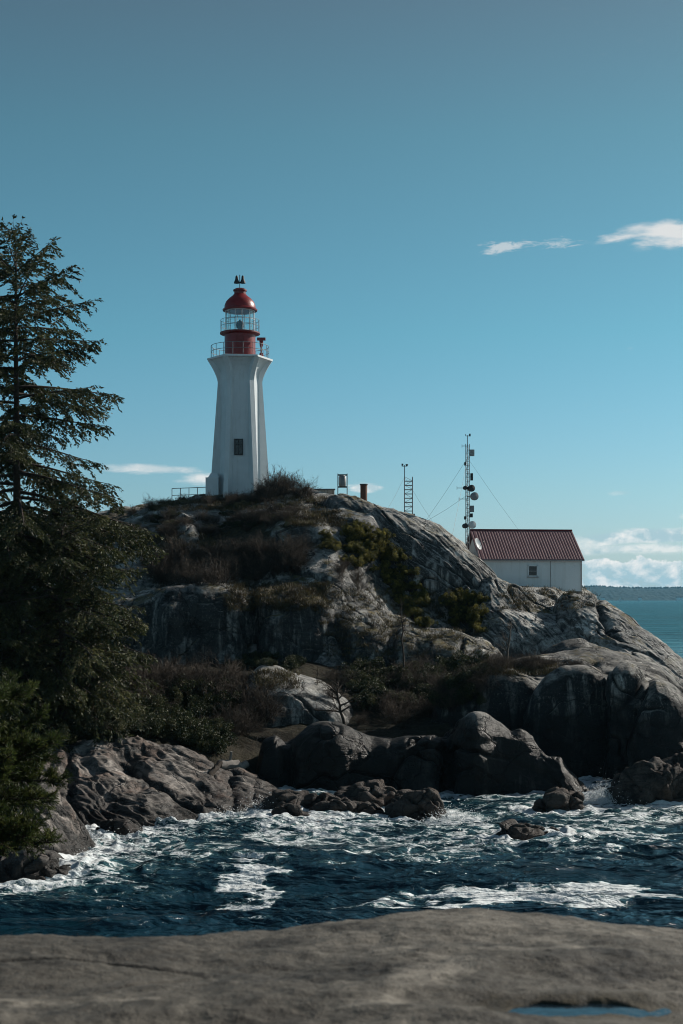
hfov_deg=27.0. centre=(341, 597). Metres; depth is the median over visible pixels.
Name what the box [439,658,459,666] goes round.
leafy shrub
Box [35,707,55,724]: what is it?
leafy shrub
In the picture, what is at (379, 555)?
evergreen shrub
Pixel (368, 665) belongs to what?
leafy shrub
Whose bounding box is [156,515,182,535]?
bare shrub
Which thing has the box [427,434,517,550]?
antenna mast
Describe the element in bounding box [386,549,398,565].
evergreen shrub
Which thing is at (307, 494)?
bare shrub
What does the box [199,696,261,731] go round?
bare shrub
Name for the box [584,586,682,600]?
hills
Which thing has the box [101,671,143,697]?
bare shrub
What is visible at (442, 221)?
sky
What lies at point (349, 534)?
evergreen shrub
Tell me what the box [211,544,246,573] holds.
bare shrub
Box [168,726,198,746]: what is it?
leafy shrub
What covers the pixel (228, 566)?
bare shrub
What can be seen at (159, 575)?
bare shrub
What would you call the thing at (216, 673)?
bare shrub
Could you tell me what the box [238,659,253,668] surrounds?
leafy shrub
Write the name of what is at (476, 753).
front rock
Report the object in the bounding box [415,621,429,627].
evergreen shrub
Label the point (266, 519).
bare shrub
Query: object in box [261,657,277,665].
leafy shrub
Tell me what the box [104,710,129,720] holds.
leafy shrub
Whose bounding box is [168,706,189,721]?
leafy shrub
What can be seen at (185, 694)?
leafy shrub
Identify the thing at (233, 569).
bare shrub
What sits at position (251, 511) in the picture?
bare shrub
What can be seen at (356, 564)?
evergreen shrub
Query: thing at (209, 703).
leafy shrub
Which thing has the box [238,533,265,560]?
bare shrub
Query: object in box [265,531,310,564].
bare shrub
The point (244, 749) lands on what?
slope ground
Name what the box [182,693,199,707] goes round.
leafy shrub
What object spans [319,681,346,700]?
bare shrub
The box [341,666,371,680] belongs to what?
leafy shrub
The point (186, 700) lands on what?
leafy shrub
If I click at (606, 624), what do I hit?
shoulder
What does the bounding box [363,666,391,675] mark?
leafy shrub
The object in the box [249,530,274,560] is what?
bare shrub
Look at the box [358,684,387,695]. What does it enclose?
leafy shrub
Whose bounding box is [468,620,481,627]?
evergreen shrub
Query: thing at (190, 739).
leafy shrub
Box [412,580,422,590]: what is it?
evergreen shrub
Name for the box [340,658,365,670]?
leafy shrub
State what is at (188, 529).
outcrop
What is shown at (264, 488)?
bare shrub
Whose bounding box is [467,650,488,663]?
leafy shrub
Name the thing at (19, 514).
fir tree
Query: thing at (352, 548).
evergreen shrub
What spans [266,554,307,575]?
bare shrub
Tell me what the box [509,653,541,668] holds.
bare shrub
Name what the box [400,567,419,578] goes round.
evergreen shrub
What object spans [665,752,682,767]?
surf rock
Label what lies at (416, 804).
surf rock
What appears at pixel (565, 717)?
cliff hump
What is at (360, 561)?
evergreen shrub
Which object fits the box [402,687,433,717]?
bare shrub
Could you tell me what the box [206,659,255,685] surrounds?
bare shrub
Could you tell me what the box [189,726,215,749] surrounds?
leafy shrub
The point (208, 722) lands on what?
leafy shrub
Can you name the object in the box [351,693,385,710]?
leafy shrub
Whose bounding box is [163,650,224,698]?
bare shrub
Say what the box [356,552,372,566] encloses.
evergreen shrub
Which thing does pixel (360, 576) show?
bare shrub
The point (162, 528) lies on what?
bare shrub
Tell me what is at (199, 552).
bare shrub
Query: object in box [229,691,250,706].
leafy shrub
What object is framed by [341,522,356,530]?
evergreen shrub
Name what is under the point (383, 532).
evergreen shrub
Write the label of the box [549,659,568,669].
bare shrub
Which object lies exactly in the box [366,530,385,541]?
evergreen shrub
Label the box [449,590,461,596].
evergreen shrub
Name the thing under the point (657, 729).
cliff hump
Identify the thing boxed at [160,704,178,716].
leafy shrub
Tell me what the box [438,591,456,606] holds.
evergreen shrub
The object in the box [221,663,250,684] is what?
bare shrub
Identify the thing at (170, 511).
bare shrub
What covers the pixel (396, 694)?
bare shrub
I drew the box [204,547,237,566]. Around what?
bare shrub
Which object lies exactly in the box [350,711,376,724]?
bare shrub
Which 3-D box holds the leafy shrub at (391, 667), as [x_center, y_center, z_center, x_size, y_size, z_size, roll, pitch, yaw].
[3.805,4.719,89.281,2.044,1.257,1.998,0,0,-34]
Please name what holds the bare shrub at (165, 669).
on the slope ground at (244, 749)
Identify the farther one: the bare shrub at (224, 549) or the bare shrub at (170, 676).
the bare shrub at (224, 549)
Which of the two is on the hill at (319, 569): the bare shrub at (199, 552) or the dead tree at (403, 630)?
the dead tree at (403, 630)
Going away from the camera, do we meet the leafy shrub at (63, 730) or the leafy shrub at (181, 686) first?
the leafy shrub at (63, 730)
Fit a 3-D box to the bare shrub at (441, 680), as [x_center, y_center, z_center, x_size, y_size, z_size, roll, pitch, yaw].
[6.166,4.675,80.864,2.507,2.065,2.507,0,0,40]
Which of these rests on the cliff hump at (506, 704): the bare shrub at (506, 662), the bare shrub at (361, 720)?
the bare shrub at (506, 662)
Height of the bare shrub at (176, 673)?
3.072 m
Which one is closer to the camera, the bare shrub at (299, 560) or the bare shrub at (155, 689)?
the bare shrub at (155, 689)
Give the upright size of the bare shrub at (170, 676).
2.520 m
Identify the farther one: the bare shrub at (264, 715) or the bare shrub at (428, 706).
the bare shrub at (428, 706)
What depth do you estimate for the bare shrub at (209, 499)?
107.24 m
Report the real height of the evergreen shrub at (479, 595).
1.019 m
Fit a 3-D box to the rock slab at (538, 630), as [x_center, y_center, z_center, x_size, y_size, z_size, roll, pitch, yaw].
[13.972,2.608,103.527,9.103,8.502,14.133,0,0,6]
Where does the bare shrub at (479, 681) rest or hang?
on the cliff hump at (506, 704)
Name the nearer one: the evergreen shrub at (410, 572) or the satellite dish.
the evergreen shrub at (410, 572)
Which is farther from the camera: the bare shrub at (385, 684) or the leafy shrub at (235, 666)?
the leafy shrub at (235, 666)
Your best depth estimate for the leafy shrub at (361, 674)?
87.49 m
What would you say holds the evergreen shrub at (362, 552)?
on the mossy outcrop at (314, 531)
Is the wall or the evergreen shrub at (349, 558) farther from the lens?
the wall
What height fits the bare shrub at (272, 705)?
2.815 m
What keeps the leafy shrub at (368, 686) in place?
on the slope ground at (244, 749)
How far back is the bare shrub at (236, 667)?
83.43 m
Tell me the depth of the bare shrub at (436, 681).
81.25 m
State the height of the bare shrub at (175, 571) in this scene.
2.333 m
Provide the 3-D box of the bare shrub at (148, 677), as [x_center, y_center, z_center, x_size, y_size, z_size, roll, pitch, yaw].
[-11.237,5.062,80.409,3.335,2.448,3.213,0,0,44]
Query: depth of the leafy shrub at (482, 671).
80.47 m
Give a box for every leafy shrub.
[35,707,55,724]
[40,721,84,748]
[48,719,82,739]
[63,721,83,742]
[100,716,141,738]
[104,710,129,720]
[123,693,168,712]
[127,716,143,731]
[129,712,165,739]
[131,699,169,717]
[136,708,168,723]
[140,714,177,739]
[151,677,189,693]
[155,686,186,707]
[159,722,188,738]
[160,674,197,694]
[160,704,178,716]
[163,710,195,718]
[167,511,182,517]
[167,702,186,714]
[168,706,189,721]
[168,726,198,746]
[172,709,203,730]
[172,716,215,741]
[177,726,204,746]
[178,688,198,706]
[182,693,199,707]
[183,720,202,731]
[185,694,199,704]
[185,695,205,718]
[186,720,212,730]
[187,718,208,728]
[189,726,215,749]
[191,693,223,704]
[192,676,233,693]
[194,692,223,718]
[195,716,234,732]
[197,724,238,753]
[199,700,227,716]
[204,725,227,738]
[212,717,233,737]
[217,689,231,703]
[218,701,255,714]
[219,510,232,515]
[223,661,244,670]
[224,690,241,708]
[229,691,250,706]
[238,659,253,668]
[243,658,261,668]
[257,651,270,658]
[260,652,278,660]
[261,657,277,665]
[279,521,290,527]
[280,663,299,669]
[281,657,306,665]
[286,654,302,660]
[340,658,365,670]
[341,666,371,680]
[343,670,366,680]
[344,678,370,692]
[351,679,380,693]
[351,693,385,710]
[353,674,387,688]
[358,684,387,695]
[359,664,380,671]
[361,655,385,670]
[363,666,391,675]
[363,689,399,707]
[370,672,390,681]
[370,684,406,707]
[386,674,416,689]
[387,664,420,676]
[393,670,416,681]
[396,691,416,705]
[396,695,418,708]
[401,660,429,670]
[411,683,432,696]
[413,662,440,676]
[414,676,430,683]
[420,692,431,705]
[432,662,452,674]
[434,650,468,665]
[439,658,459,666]
[440,675,474,693]
[444,662,466,673]
[444,667,478,680]
[461,658,478,669]
[466,664,490,675]
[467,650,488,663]
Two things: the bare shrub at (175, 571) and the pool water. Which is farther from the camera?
the bare shrub at (175, 571)
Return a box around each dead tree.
[305,675,363,724]
[310,666,323,687]
[396,598,406,666]
[493,620,513,658]
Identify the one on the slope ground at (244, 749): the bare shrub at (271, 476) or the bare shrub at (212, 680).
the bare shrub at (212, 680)
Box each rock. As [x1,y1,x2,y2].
[0,772,95,882]
[0,908,682,1023]
[9,847,58,879]
[30,735,277,826]
[95,818,142,834]
[245,665,352,727]
[255,711,589,795]
[259,789,350,809]
[271,803,310,815]
[309,799,384,813]
[334,779,411,806]
[385,788,445,820]
[495,819,547,839]
[532,787,584,812]
[604,757,682,804]
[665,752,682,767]
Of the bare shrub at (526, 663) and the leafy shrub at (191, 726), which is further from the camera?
the bare shrub at (526, 663)
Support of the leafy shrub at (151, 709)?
on the slope ground at (244, 749)
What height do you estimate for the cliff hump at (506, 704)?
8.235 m
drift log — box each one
[208,760,222,775]
[216,751,248,769]
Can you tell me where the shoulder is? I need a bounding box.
[553,593,682,686]
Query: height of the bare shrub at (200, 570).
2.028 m
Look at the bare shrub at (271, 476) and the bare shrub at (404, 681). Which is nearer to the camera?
the bare shrub at (404, 681)
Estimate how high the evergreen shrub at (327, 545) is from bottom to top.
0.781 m
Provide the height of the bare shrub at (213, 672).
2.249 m
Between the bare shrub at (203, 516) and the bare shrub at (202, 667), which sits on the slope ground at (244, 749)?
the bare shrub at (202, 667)
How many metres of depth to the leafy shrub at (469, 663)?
91.03 m
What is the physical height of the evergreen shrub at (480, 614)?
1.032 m
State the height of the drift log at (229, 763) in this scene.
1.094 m
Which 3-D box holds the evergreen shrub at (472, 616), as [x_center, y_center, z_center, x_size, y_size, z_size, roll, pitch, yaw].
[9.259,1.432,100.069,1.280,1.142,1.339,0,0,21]
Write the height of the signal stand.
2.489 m
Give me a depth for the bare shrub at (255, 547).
99.34 m
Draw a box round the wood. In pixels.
[582,585,682,588]
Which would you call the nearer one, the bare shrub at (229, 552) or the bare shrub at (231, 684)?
the bare shrub at (231, 684)
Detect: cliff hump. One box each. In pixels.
[431,665,539,730]
[523,665,607,777]
[602,662,648,779]
[627,679,682,766]
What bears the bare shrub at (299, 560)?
on the cliff
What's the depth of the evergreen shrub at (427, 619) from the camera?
96.39 m
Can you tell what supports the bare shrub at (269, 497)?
on the hill at (319, 569)
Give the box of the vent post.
[360,484,367,500]
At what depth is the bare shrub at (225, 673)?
82.39 m
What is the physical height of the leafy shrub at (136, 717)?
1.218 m
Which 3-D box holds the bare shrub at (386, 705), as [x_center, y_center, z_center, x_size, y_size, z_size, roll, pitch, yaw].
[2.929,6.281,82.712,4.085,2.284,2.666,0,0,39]
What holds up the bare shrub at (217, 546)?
on the hill at (319, 569)
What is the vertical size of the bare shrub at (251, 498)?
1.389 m
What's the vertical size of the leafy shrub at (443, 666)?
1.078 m
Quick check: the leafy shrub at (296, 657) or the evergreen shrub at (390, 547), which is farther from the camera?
the evergreen shrub at (390, 547)
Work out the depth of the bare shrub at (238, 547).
99.93 m
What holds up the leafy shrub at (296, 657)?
on the slope ground at (244, 749)
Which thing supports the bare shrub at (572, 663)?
on the ledge at (606, 661)
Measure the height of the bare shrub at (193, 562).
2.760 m
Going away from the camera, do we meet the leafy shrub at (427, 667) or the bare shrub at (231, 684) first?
the bare shrub at (231, 684)
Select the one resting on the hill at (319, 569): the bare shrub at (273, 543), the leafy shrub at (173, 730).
the bare shrub at (273, 543)
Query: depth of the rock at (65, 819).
54.09 m
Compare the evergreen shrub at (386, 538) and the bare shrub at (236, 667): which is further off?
the evergreen shrub at (386, 538)
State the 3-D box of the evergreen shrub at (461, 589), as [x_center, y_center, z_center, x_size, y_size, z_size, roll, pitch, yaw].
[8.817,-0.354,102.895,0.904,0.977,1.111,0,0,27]
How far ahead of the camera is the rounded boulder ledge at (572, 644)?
94.63 m
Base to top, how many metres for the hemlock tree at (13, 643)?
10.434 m
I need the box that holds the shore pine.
[0,667,74,861]
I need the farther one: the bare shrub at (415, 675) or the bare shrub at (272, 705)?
the bare shrub at (415, 675)
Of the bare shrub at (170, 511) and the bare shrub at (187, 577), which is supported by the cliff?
the bare shrub at (187, 577)
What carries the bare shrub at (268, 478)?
on the hill at (319, 569)
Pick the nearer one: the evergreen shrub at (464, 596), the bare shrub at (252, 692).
the bare shrub at (252, 692)
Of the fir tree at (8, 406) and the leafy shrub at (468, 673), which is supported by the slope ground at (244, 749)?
the fir tree at (8, 406)
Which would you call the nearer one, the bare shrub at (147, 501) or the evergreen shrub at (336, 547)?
the evergreen shrub at (336, 547)
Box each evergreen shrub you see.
[317,541,333,548]
[318,529,335,536]
[328,544,341,552]
[338,554,356,562]
[339,525,364,536]
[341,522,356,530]
[341,548,352,552]
[345,535,358,543]
[346,541,363,551]
[347,523,362,534]
[347,540,365,553]
[351,546,368,555]
[352,557,364,568]
[352,561,360,567]
[353,518,365,524]
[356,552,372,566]
[358,522,375,530]
[358,532,377,542]
[362,540,374,546]
[364,546,377,550]
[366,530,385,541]
[369,564,379,572]
[374,527,395,537]
[374,537,386,545]
[375,547,388,560]
[379,534,389,545]
[379,544,405,552]
[380,542,396,551]
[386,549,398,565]
[390,550,411,562]
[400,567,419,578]
[402,604,424,620]
[409,594,429,608]
[410,615,438,627]
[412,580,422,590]
[414,618,424,624]
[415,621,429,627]
[416,586,429,596]
[420,593,433,603]
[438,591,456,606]
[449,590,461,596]
[449,596,465,606]
[455,587,468,594]
[460,593,473,605]
[466,603,489,614]
[466,610,479,620]
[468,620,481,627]
[470,592,487,599]
[471,608,487,616]
[472,622,487,631]
[474,595,489,603]
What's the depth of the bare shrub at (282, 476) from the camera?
108.76 m
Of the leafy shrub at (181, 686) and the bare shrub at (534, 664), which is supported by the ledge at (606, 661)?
the bare shrub at (534, 664)
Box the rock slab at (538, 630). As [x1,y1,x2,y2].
[471,576,564,658]
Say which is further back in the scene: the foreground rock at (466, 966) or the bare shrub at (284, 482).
the bare shrub at (284, 482)
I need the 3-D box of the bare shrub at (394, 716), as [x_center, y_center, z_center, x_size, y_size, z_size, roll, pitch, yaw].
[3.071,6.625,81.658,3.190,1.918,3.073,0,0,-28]
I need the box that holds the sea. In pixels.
[0,601,682,937]
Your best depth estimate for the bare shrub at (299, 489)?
107.50 m
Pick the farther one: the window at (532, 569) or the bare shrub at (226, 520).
the window at (532, 569)
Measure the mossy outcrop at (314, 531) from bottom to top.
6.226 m
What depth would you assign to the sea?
51.22 m
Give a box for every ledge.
[507,646,682,692]
[540,638,597,653]
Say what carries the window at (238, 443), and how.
in the lighthouse
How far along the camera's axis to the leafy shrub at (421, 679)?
87.15 m
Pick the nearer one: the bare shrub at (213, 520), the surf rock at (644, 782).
the surf rock at (644, 782)
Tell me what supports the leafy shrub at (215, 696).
on the slope ground at (244, 749)
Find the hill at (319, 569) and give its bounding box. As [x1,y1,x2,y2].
[2,487,682,666]
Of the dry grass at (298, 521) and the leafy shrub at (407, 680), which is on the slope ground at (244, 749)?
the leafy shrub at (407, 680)
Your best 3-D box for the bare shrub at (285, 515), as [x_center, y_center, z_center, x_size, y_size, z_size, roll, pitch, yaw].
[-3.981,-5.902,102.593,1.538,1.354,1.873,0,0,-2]
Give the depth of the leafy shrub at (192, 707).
78.53 m
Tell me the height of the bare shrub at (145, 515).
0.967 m
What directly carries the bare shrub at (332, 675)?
on the slope ground at (244, 749)
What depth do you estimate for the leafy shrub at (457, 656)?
91.04 m
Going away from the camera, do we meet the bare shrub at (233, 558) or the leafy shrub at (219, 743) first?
the leafy shrub at (219, 743)
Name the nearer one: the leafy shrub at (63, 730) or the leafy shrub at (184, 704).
the leafy shrub at (63, 730)
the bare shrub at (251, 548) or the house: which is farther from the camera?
the house
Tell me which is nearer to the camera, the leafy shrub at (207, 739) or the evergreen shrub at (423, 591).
the leafy shrub at (207, 739)
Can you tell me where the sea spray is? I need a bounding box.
[74,772,679,854]
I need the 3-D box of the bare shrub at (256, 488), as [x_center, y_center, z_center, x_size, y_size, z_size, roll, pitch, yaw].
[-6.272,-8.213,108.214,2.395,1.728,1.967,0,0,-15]
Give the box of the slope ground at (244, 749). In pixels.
[5,662,455,773]
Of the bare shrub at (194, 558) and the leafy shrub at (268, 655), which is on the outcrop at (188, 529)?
the bare shrub at (194, 558)
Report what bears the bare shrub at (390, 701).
on the slope ground at (244, 749)
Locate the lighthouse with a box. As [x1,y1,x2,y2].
[206,275,272,497]
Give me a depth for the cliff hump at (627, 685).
76.38 m
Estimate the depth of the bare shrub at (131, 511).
109.57 m
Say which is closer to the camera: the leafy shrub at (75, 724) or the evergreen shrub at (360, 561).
the leafy shrub at (75, 724)
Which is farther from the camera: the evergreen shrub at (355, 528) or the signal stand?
the signal stand
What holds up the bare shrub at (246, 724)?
on the slope ground at (244, 749)
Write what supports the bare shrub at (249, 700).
on the slope ground at (244, 749)
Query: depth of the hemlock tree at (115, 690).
71.23 m
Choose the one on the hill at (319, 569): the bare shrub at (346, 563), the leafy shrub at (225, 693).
the bare shrub at (346, 563)
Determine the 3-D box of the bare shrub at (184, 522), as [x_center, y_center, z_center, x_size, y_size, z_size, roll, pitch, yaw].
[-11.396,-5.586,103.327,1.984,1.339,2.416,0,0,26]
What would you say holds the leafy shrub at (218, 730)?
on the slope ground at (244, 749)
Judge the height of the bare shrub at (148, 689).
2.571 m
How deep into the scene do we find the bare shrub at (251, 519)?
103.50 m
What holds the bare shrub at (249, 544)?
on the hill at (319, 569)
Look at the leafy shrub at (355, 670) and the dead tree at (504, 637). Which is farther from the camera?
the dead tree at (504, 637)
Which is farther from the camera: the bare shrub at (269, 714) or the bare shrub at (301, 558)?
the bare shrub at (301, 558)
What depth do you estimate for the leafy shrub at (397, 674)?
88.17 m
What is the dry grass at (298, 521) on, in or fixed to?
on the hill at (319, 569)
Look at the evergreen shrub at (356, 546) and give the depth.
100.89 m
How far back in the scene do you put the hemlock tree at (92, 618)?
69.94 m
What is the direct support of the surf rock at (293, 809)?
in the sea
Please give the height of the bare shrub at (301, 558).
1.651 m
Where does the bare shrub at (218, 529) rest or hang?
on the outcrop at (188, 529)
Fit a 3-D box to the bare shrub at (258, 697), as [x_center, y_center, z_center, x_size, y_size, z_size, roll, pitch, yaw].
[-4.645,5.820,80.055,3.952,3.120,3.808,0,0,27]
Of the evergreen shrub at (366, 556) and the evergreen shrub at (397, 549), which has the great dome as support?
the evergreen shrub at (397, 549)
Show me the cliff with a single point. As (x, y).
(183, 620)
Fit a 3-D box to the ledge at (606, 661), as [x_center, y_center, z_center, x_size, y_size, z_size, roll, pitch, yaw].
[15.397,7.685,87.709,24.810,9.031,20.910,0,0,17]
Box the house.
[466,529,584,593]
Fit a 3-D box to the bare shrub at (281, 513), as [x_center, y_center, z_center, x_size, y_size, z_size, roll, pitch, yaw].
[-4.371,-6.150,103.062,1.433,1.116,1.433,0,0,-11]
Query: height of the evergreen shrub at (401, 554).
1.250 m
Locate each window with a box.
[234,439,242,454]
[528,565,537,576]
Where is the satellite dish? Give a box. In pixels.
[475,538,483,554]
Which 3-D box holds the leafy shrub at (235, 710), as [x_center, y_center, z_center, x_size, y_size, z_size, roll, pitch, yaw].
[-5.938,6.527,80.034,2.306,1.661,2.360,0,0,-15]
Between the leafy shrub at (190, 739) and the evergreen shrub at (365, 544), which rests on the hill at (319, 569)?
the evergreen shrub at (365, 544)
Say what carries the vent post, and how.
on the great dome
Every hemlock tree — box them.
[0,492,150,746]
[0,564,60,739]
[0,577,74,752]
[49,591,152,743]
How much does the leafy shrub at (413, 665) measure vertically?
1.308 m
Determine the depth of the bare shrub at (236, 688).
80.70 m
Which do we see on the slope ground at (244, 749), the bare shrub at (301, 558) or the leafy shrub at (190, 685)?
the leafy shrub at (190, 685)
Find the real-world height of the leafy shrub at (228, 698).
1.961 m
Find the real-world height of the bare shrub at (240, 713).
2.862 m
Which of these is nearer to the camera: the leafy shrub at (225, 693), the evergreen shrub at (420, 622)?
the leafy shrub at (225, 693)
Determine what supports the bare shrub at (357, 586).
on the hill at (319, 569)
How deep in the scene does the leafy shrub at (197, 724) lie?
74.92 m
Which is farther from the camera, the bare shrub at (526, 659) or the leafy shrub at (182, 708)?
the bare shrub at (526, 659)
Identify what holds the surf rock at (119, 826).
in the sea
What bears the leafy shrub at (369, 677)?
on the slope ground at (244, 749)
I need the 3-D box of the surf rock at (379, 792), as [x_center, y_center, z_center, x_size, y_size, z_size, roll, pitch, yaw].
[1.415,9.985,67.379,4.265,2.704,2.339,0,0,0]
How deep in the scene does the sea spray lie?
65.62 m
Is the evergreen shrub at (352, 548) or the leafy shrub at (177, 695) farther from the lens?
the evergreen shrub at (352, 548)
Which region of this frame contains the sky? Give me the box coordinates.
[0,0,682,587]
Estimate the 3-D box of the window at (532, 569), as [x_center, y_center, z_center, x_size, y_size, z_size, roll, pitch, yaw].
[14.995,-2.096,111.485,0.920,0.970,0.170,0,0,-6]
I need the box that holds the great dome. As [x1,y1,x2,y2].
[324,493,497,633]
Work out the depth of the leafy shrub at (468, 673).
80.10 m
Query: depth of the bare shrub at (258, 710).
79.40 m
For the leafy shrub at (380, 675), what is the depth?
88.57 m
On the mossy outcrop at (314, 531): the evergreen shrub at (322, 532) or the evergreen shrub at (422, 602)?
the evergreen shrub at (322, 532)
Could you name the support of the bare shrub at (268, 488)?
on the hill at (319, 569)
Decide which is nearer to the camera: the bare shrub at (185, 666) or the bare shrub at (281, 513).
the bare shrub at (185, 666)
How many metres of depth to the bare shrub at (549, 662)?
89.19 m
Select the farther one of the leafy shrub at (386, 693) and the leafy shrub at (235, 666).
the leafy shrub at (235, 666)
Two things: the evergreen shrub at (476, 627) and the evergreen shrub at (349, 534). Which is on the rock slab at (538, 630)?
the evergreen shrub at (476, 627)
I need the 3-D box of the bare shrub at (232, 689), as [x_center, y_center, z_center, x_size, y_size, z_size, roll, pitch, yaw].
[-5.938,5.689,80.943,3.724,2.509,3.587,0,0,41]
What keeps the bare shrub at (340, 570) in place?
on the hill at (319, 569)
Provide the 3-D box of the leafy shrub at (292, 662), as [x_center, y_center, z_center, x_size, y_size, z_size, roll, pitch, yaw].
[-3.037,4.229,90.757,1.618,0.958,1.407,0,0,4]
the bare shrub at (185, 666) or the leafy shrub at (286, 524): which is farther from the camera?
the leafy shrub at (286, 524)
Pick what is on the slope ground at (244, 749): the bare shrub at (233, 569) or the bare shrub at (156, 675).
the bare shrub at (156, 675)
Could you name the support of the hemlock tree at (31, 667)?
on the slope ground at (244, 749)
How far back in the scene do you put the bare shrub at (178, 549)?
100.99 m
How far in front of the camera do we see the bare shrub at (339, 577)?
96.89 m
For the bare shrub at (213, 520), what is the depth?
104.79 m
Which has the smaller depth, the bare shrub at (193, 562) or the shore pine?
the shore pine
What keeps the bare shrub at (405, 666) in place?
on the slope ground at (244, 749)
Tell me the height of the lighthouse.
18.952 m
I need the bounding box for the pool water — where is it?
[508,1004,670,1016]
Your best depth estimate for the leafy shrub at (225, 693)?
80.00 m
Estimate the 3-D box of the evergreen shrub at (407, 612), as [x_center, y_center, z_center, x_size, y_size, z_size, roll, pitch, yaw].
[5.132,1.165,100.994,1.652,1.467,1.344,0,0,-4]
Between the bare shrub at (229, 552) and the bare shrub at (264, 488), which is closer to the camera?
the bare shrub at (229, 552)
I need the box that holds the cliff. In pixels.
[1,575,502,668]
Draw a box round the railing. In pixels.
[172,487,205,496]
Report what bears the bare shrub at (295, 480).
on the hill at (319, 569)
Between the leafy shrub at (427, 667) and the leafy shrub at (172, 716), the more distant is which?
the leafy shrub at (427, 667)
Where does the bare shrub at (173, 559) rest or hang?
on the outcrop at (188, 529)
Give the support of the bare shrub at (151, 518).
on the hill at (319, 569)
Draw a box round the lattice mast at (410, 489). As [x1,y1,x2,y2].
[388,464,432,521]
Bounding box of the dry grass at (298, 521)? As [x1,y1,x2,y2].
[115,493,600,689]
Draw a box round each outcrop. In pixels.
[120,524,199,559]
[273,515,345,552]
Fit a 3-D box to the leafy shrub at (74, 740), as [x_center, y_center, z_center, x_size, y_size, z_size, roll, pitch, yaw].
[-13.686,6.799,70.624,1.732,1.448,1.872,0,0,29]
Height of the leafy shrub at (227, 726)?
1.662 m
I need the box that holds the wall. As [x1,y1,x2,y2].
[314,489,334,494]
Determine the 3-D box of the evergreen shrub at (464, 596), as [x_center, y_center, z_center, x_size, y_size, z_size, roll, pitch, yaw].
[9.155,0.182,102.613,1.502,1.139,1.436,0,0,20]
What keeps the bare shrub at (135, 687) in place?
on the slope ground at (244, 749)
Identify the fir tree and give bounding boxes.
[0,214,168,737]
[0,233,82,676]
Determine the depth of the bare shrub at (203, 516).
105.07 m
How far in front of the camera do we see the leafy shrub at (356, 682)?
86.30 m
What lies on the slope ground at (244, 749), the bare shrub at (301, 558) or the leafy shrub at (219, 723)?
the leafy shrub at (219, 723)
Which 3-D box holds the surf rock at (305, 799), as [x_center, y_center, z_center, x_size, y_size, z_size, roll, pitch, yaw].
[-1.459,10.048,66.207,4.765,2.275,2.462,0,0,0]
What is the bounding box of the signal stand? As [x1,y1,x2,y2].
[337,474,347,494]
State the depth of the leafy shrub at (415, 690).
85.75 m
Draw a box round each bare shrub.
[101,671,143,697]
[119,666,156,702]
[126,504,140,516]
[128,680,179,706]
[131,672,164,701]
[132,652,181,682]
[137,544,176,582]
[138,647,186,692]
[138,670,159,692]
[139,496,160,509]
[139,508,155,518]
[139,651,192,678]
[140,555,184,586]
[142,667,199,687]
[143,514,158,522]
[143,651,194,697]
[151,657,200,696]
[152,557,202,584]
[153,525,174,535]
[156,512,180,522]
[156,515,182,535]
[158,505,182,516]
[158,547,179,563]
[162,656,210,677]
[163,544,179,569]
[163,554,214,584]
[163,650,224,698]
[164,532,194,563]
[165,526,183,535]
[169,550,217,580]
[171,513,200,526]
[171,650,240,692]
[179,551,208,565]
[183,540,213,561]
[185,561,227,584]
[186,565,208,585]
[188,505,211,521]
[190,521,210,534]
[190,556,242,586]
[192,682,223,694]
[194,664,226,681]
[196,663,250,695]
[196,665,228,687]
[196,677,233,706]
[197,668,235,681]
[198,553,239,571]
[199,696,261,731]
[200,514,222,524]
[200,534,237,558]
[200,537,245,565]
[201,706,251,740]
[202,491,216,503]
[202,522,237,536]
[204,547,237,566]
[205,553,257,579]
[205,555,265,582]
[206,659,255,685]
[208,649,260,682]
[210,662,231,691]
[210,694,266,732]
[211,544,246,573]
[211,545,240,560]
[211,660,244,684]
[214,533,257,562]
[215,678,252,703]
[216,681,254,702]
[218,510,241,524]
[219,701,268,739]
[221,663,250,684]
[230,491,247,503]
[230,676,281,717]
[230,680,281,723]
[232,670,256,692]
[233,531,272,561]
[235,688,286,720]
[236,677,282,726]
[237,499,262,519]
[238,508,264,525]
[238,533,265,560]
[238,535,273,558]
[240,491,264,503]
[241,683,291,722]
[244,481,268,495]
[245,687,281,726]
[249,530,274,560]
[252,701,286,725]
[253,479,279,499]
[253,482,290,502]
[254,478,271,492]
[255,538,287,557]
[256,509,280,528]
[258,488,283,503]
[261,465,287,484]
[263,474,298,491]
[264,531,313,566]
[265,471,294,494]
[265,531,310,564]
[266,465,303,487]
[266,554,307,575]
[269,476,300,496]
[269,530,317,556]
[273,509,287,519]
[278,508,296,521]
[278,547,316,570]
[283,553,306,574]
[284,469,302,487]
[285,475,319,498]
[289,476,322,499]
[292,547,310,566]
[316,666,345,681]
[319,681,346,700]
[328,554,351,571]
[331,556,350,575]
[332,570,350,582]
[337,665,362,685]
[348,565,369,582]
[350,575,363,584]
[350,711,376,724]
[351,578,367,590]
[357,692,420,719]
[369,697,420,723]
[370,691,410,711]
[372,672,396,688]
[374,680,413,711]
[387,658,422,678]
[393,667,425,696]
[394,659,420,671]
[399,660,424,683]
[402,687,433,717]
[407,646,435,668]
[418,667,447,692]
[418,668,439,683]
[420,665,459,692]
[426,664,451,690]
[437,669,472,695]
[450,661,500,692]
[451,660,492,684]
[476,647,502,660]
[477,652,503,670]
[485,646,518,670]
[509,650,539,665]
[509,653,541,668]
[523,658,545,668]
[536,652,557,666]
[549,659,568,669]
[565,656,583,664]
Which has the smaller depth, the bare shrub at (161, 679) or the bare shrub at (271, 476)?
the bare shrub at (161, 679)
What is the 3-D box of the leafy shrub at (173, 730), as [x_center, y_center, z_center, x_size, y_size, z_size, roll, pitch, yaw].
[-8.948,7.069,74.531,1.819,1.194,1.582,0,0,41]
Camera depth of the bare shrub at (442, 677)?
80.88 m

